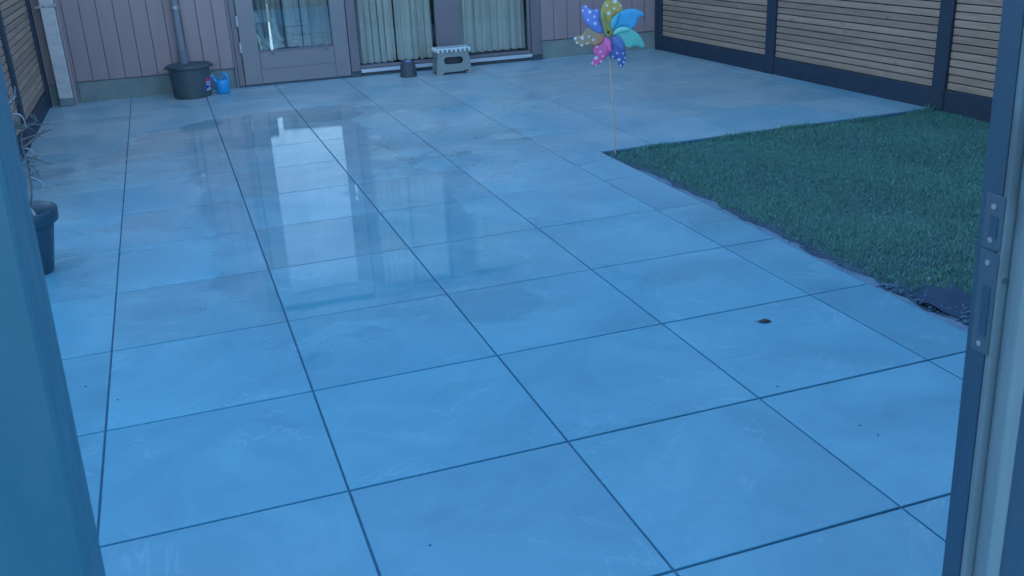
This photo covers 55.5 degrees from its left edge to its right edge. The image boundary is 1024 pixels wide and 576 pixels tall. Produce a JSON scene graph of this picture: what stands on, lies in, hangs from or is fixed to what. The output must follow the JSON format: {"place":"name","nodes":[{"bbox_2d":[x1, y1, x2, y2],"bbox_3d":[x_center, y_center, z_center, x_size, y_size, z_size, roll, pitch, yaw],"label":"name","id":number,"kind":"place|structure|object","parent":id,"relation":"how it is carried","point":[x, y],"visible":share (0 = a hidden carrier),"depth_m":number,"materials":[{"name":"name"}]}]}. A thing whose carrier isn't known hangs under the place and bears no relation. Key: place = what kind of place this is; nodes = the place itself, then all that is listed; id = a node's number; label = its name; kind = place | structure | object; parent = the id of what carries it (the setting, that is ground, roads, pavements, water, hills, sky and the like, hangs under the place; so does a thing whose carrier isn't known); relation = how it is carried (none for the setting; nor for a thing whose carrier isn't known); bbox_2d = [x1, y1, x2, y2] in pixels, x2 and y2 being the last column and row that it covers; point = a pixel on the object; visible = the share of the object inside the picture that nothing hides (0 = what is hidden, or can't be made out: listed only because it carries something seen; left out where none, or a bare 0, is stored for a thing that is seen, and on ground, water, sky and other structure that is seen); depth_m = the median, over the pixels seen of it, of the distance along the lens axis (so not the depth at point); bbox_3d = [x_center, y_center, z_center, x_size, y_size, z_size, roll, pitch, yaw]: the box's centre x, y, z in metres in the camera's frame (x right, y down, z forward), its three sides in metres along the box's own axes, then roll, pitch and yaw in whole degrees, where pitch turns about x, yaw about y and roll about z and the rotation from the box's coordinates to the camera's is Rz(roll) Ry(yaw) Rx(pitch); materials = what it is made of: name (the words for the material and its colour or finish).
{"place":"outdoors","nodes":[
{"label":"outdoors","id":0,"kind":"place"},
{"bbox_2d":[22,48,967,575],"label":"patio","id":1,"kind":"structure","parent":0,"point":[494,318],"depth_m":3.25,"materials":[{"name":"beige tile"}]},
{"bbox_2d":[31,201,58,274],"bbox_3d":[-2.061,-0.194,4.113,0.312,0.276,0.312,-10,22,-17],"label":"plant pot","id":2,"kind":"object","parent":1,"relation":"on","point":[45,217],"visible":0.37,"depth_m":4.09,"materials":[{"name":"black plastic"}]},
{"bbox_2d":[7,79,51,215],"bbox_3d":[-2.025,-0.585,4.113,0.189,0.606,0.302,-4,21,-2],"label":"dead plant","id":3,"kind":"object","parent":2,"relation":"on","point":[33,137],"visible":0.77,"depth_m":4.11,"materials":[{"name":"brown plant"}]},
{"bbox_2d":[0,59,105,575],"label":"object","id":4,"kind":"object","parent":1,"relation":"on","point":[47,525],"visible":1,"depth_m":0.77,"materials":[{"name":"blue paint"}]},
{"bbox_2d":[34,0,78,106],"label":"wall post","id":5,"kind":"object","parent":1,"relation":"on","point":[57,47],"depth_m":7.92,"materials":[{"name":"wood"}]},
{"bbox_2d":[164,61,212,99],"bbox_3d":[-2.699,-1.745,8.184,0.363,0.268,0.363,10,25,29],"label":"tub","id":6,"kind":"object","parent":1,"relation":"on","point":[191,80],"visible":1,"depth_m":8.07,"materials":[{"name":"black plastic"}]},
{"bbox_2d":[210,72,229,93],"bbox_3d":[-2.478,-1.739,8.260,0.166,0.181,0.086,-8,22,-13],"label":"watering can","id":7,"kind":"object","parent":1,"relation":"on","point":[222,86],"visible":1,"depth_m":8.24,"materials":[{"name":"blue plastic"}]},
{"bbox_2d":[400,60,416,77],"bbox_3d":[-0.926,-1.955,8.678,0.152,0.135,0.152,-10,22,-17],"label":"bucket","id":8,"kind":"object","parent":1,"relation":"on","point":[407,69],"visible":1,"depth_m":8.63,"materials":[{"name":"plastic"}]},
{"bbox_2d":[432,44,471,75],"bbox_3d":[-0.544,-2.052,8.749,0.325,0.228,0.218,-9,22,-14],"label":"step stool","id":9,"kind":"object","parent":1,"relation":"on","point":[454,58],"visible":1,"depth_m":8.68,"materials":[{"name":"grey plastic"}]},
{"bbox_2d":[758,319,770,322],"bbox_3d":[0.857,0.110,3.321,0.054,0.011,0.027,-8,22,-14],"label":"fallen leaf","id":10,"kind":"object","parent":1,"relation":"on","point":[765,320],"visible":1,"depth_m":3.32,"materials":[{"name":"brown plant"}]},
{"bbox_2d":[942,0,1023,575],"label":"door frame","id":11,"kind":"object","parent":1,"relation":"on","point":[985,531],"visible":1,"depth_m":1.22,"materials":[{"name":"grey paint"}]},
{"bbox_2d":[608,104,989,324],"bbox_3d":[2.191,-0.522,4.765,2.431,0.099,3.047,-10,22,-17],"label":"lawn grass","id":12,"kind":"structure","parent":0,"point":[950,138],"depth_m":4.97,"materials":[{"name":"green plant"}]},
{"bbox_2d":[573,0,644,153],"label":"pinwheel","id":13,"kind":"object","parent":12,"relation":"on","point":[614,16],"visible":1,"depth_m":5.43,"materials":[{"name":"multicoloured plastic"}]},
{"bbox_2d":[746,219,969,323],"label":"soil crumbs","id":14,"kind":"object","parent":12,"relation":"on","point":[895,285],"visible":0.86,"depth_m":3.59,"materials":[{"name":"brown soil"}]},
{"bbox_2d":[912,282,971,319],"bbox_3d":[1.591,0.066,3.386,0.240,0.022,0.478,-10,22,-17],"label":"weed membrane","id":15,"kind":"object","parent":12,"relation":"on","point":[937,297],"visible":0.58,"depth_m":3.46,"materials":[{"name":"black fabric"}]},
{"label":"ground","id":16,"kind":"structure","parent":0,"visible":0},
{"bbox_2d":[0,0,51,161],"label":"slat fence","id":17,"kind":"object","parent":16,"relation":"on","point":[22,62],"visible":0.77,"depth_m":7.02,"materials":[{"name":"brown wood"}]},
{"bbox_2d":[29,0,704,104],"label":"house","id":18,"kind":"structure","parent":16,"relation":"on","point":[119,49],"depth_m":8.39,"materials":[{"name":"grey paint"}]},
{"bbox_2d":[169,0,188,63],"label":"downpipe","id":19,"kind":"object","parent":18,"relation":"attached to","point":[181,50],"visible":0.88,"depth_m":8.17,"materials":[{"name":"grey plastic"}]},
{"bbox_2d":[252,0,284,48],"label":"curtain","id":20,"kind":"object","parent":18,"relation":"hanging from","point":[262,8],"visible":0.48,"depth_m":8.61,"materials":[{"name":"white fabric"}]},
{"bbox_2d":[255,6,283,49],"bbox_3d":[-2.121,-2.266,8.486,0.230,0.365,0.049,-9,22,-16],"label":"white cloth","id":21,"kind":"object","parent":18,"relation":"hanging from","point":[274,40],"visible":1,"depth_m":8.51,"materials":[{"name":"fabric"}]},
{"bbox_2d":[281,0,302,46],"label":"curtain","id":22,"kind":"object","parent":18,"relation":"hanging from","point":[291,17],"visible":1,"depth_m":8.59,"materials":[{"name":"white fabric"}]},
{"bbox_2d":[234,0,351,84],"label":"door","id":23,"kind":"structure","parent":18,"relation":"in","point":[316,62],"depth_m":8.58,"materials":[{"name":"grey paint"}]},
{"bbox_2d":[299,0,330,45],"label":"curtain","id":24,"kind":"object","parent":18,"relation":"hanging from","point":[315,23],"visible":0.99,"depth_m":8.68,"materials":[{"name":"white fabric"}]},
{"bbox_2d":[354,0,395,63],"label":"curtain","id":25,"kind":"object","parent":18,"relation":"hanging from","point":[375,29],"visible":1,"depth_m":8.81,"materials":[{"name":"white fabric"}]},
{"bbox_2d":[393,0,433,59],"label":"curtain","id":26,"kind":"object","parent":18,"relation":"hanging from","point":[413,29],"visible":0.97,"depth_m":8.93,"materials":[{"name":"white fabric"}]},
{"bbox_2d":[360,0,532,75],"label":"sliding window","id":27,"kind":"structure","parent":18,"relation":"in","point":[446,12],"depth_m":8.95,"materials":[{"name":"grey paint"}]},
{"bbox_2d":[458,0,525,52],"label":"curtain","id":28,"kind":"object","parent":18,"relation":"hanging from","point":[489,25],"visible":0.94,"depth_m":9.13,"materials":[{"name":"white fabric"}]},
{"bbox_2d":[638,170,967,332],"bbox_3d":[1.218,-0.145,4.038,0.104,0.055,3.120,-10,22,-17],"label":"concrete edging","id":29,"kind":"object","parent":16,"relation":"on","point":[874,283],"visible":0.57,"depth_m":3.87,"materials":[{"name":"grey concrete"}]},
{"bbox_2d":[655,0,1002,122],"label":"slat fence","id":30,"kind":"object","parent":16,"relation":"on","point":[942,54],"visible":0.93,"depth_m":6.93,"materials":[{"name":"brown wood"}]}
]}

